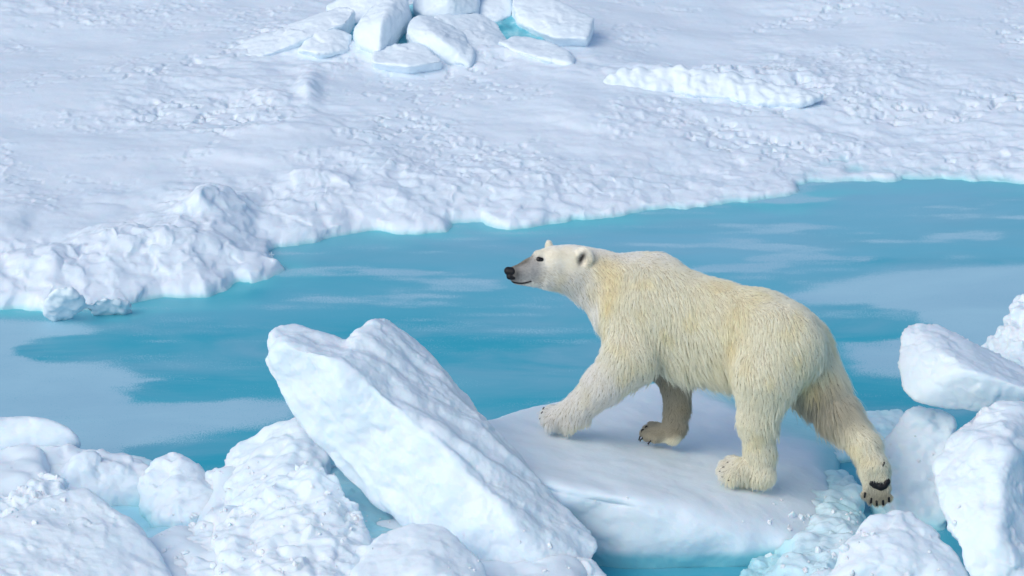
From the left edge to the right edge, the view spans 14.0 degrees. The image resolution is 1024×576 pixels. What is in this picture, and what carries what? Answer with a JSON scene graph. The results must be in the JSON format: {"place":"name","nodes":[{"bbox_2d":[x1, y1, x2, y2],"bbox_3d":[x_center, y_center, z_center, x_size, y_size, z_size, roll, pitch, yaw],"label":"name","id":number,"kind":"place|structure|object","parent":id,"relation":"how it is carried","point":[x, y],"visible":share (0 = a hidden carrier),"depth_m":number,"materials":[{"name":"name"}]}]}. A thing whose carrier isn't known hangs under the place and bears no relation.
{"place":"outdoors","nodes":[
{"label":"outdoors","id":0,"kind":"place"},
{"bbox_2d":[0,0,1023,311],"bbox_3d":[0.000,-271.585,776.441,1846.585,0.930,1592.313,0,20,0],"label":"snow ground","id":1,"kind":"structure","parent":0,"point":[164,148],"depth_m":33.10,"materials":[{"name":"white snow"}]},
{"bbox_2d":[232,7,354,56],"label":"ice block","id":2,"kind":"structure","parent":1,"relation":"on","point":[294,35],"depth_m":34.84,"materials":[{"name":"white ice"}]},
{"bbox_2d":[298,29,351,58],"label":"ice block","id":3,"kind":"structure","parent":1,"relation":"on","point":[321,44],"depth_m":34.64,"materials":[{"name":"white ice"}]},
{"bbox_2d":[326,0,376,22],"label":"ice block","id":4,"kind":"structure","parent":1,"relation":"on","point":[360,8],"depth_m":35.34,"materials":[{"name":"white ice"}]},
{"bbox_2d":[353,0,411,53],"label":"ice block","id":5,"kind":"structure","parent":1,"relation":"on","point":[381,25],"depth_m":34.68,"materials":[{"name":"white ice"}]},
{"bbox_2d":[371,43,441,73],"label":"ice block","id":6,"kind":"structure","parent":1,"relation":"on","point":[410,58],"depth_m":34.36,"materials":[{"name":"white ice"}]},
{"bbox_2d":[406,15,475,67],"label":"ice block","id":7,"kind":"structure","parent":1,"relation":"on","point":[447,44],"depth_m":34.58,"materials":[{"name":"white ice"}]},
{"bbox_2d":[413,0,479,16],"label":"ice block","id":8,"kind":"structure","parent":1,"relation":"on","point":[431,8],"depth_m":35.12,"materials":[{"name":"white ice"}]},
{"bbox_2d":[350,4,544,43],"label":"meltwater pool","id":9,"kind":"structure","parent":1,"relation":"on","point":[508,27],"depth_m":35.07,"materials":[{"name":"water"}]},
{"bbox_2d":[479,0,512,21],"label":"ice block","id":10,"kind":"structure","parent":9,"relation":"on","point":[496,10],"depth_m":35.34,"materials":[{"name":"white ice"}]},
{"bbox_2d":[434,13,506,64],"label":"ice block","id":11,"kind":"structure","parent":1,"relation":"on","point":[477,29],"depth_m":34.96,"materials":[{"name":"white ice"}]},
{"bbox_2d":[498,36,575,64],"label":"ice block","id":12,"kind":"structure","parent":1,"relation":"on","point":[544,51],"depth_m":34.62,"materials":[{"name":"white ice"}]},
{"bbox_2d":[512,0,593,46],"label":"ice block","id":13,"kind":"structure","parent":1,"relation":"on","point":[557,22],"depth_m":35.03,"materials":[{"name":"white ice"}]},
{"bbox_2d":[603,64,822,107],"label":"ice block","id":14,"kind":"structure","parent":1,"relation":"on","point":[702,83],"depth_m":33.86,"materials":[{"name":"white ice"}]},
{"bbox_2d":[0,179,1023,575],"bbox_3d":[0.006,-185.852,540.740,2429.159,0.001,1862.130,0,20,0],"label":"water","id":15,"kind":"structure","parent":0,"point":[866,273],"depth_m":29.71,"materials":[{"name":"blue liquid"}]},
{"bbox_2d":[43,286,131,321],"bbox_3d":[-2.988,0.110,29.428,0.650,0.364,0.242,-7,21,-19],"label":"ice block","id":16,"kind":"object","parent":15,"relation":"on","point":[65,303],"depth_m":29.41,"materials":[{"name":"white ice"}]},
{"bbox_2d":[115,453,151,465],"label":"ice block","id":17,"kind":"structure","parent":15,"relation":"on","point":[145,460],"depth_m":26.82,"materials":[{"name":"white ice"}]},
{"bbox_2d":[0,445,586,575],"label":"submerged ice","id":18,"kind":"structure","parent":15,"relation":"on","point":[20,465],"depth_m":25.18,"materials":[{"name":"white ice"}]},
{"bbox_2d":[0,473,68,517],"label":"ice block","id":19,"kind":"object","parent":18,"relation":"on","point":[47,483],"depth_m":25.34,"materials":[{"name":"white ice"}]},
{"bbox_2d":[0,416,80,449],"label":"ice block","id":20,"kind":"object","parent":18,"relation":"on","point":[25,430],"depth_m":26.47,"materials":[{"name":"white ice"}]},
{"bbox_2d":[7,444,148,505],"bbox_3d":[-2.833,1.331,26.407,1.187,0.672,0.536,0,20,0],"label":"ice block","id":21,"kind":"object","parent":18,"relation":"on","point":[110,479],"depth_m":26.21,"materials":[{"name":"white ice"}]},
{"bbox_2d":[0,488,171,575],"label":"ice block","id":22,"kind":"object","parent":18,"relation":"on","point":[99,536],"depth_m":24.54,"materials":[{"name":"white ice"}]},
{"bbox_2d":[137,452,213,526],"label":"ice block","id":23,"kind":"structure","parent":18,"relation":"on","point":[177,485],"depth_m":26.00,"materials":[{"name":"white ice"}]},
{"bbox_2d":[173,520,216,575],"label":"ice block","id":24,"kind":"structure","parent":18,"relation":"on","point":[197,566],"depth_m":24.73,"materials":[{"name":"white ice"}]},
{"bbox_2d":[204,465,226,488],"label":"ice block","id":25,"kind":"structure","parent":18,"relation":"on","point":[208,475],"depth_m":26.10,"materials":[{"name":"white ice"}]},
{"bbox_2d":[223,417,330,505],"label":"ice block","id":26,"kind":"structure","parent":18,"relation":"on","point":[281,448],"depth_m":25.78,"materials":[{"name":"white ice"}]},
{"bbox_2d":[203,464,372,575],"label":"ice block","id":27,"kind":"structure","parent":18,"relation":"on","point":[306,547],"depth_m":24.73,"materials":[{"name":"white ice"}]},
{"bbox_2d":[330,457,392,537],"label":"water","id":28,"kind":"structure","parent":18,"relation":"on","point":[352,491],"depth_m":25.40,"materials":[{"name":"blue liquid"}]},
{"bbox_2d":[350,523,486,575],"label":"ice block","id":29,"kind":"structure","parent":18,"relation":"on","point":[414,549],"depth_m":24.27,"materials":[{"name":"white ice"}]},
{"bbox_2d":[265,318,596,562],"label":"ice slab","id":30,"kind":"structure","parent":18,"relation":"on","point":[395,424],"depth_m":25.02,"materials":[{"name":"white ice"}]},
{"bbox_2d":[8,434,960,575],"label":"ice crumbs","id":31,"kind":"object","parent":18,"relation":"on","point":[842,547],"visible":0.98,"depth_m":24.95,"materials":[{"name":"white ice"}]},
{"bbox_2d":[576,556,606,575],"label":"ice block","id":32,"kind":"structure","parent":18,"relation":"on","point":[592,567],"depth_m":24.76,"materials":[{"name":"white ice"}]},
{"bbox_2d":[488,383,839,568],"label":"ice slab","id":33,"kind":"structure","parent":15,"relation":"on","point":[679,507],"depth_m":25.69,"materials":[{"name":"white ice"}]},
{"bbox_2d":[504,240,892,508],"bbox_3d":[1.201,0.511,25.951,2.513,1.404,0.844,8,21,20],"label":"polar bear","id":34,"kind":"object","parent":33,"relation":"on","point":[677,331],"visible":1,"depth_m":25.80},
{"bbox_2d":[739,469,866,575],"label":"ice block","id":35,"kind":"structure","parent":15,"relation":"on","point":[826,530],"depth_m":25.42,"materials":[{"name":"white ice"}]},
{"bbox_2d":[830,409,903,462],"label":"ice block","id":36,"kind":"structure","parent":15,"relation":"on","point":[884,422],"depth_m":27.50,"materials":[{"name":"white ice"}]},
{"bbox_2d":[828,510,968,575],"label":"ice block","id":37,"kind":"structure","parent":15,"relation":"on","point":[900,543],"depth_m":24.65,"materials":[{"name":"white ice"}]},
{"bbox_2d":[869,406,956,530],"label":"ice block","id":38,"kind":"structure","parent":15,"relation":"on","point":[906,450],"depth_m":26.08,"materials":[{"name":"white ice"}]},
{"bbox_2d":[898,323,1023,411],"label":"ice block","id":39,"kind":"structure","parent":38,"relation":"on","point":[941,366],"depth_m":25.99,"materials":[{"name":"white ice"}]},
{"bbox_2d":[932,400,1023,575],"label":"ice block","id":40,"kind":"structure","parent":15,"relation":"on","point":[978,468],"depth_m":24.84,"materials":[{"name":"white ice"}]},
{"bbox_2d":[981,294,1023,366],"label":"ice block","id":41,"kind":"structure","parent":15,"relation":"on","point":[1006,340],"depth_m":27.11,"materials":[{"name":"white ice"}]}
]}

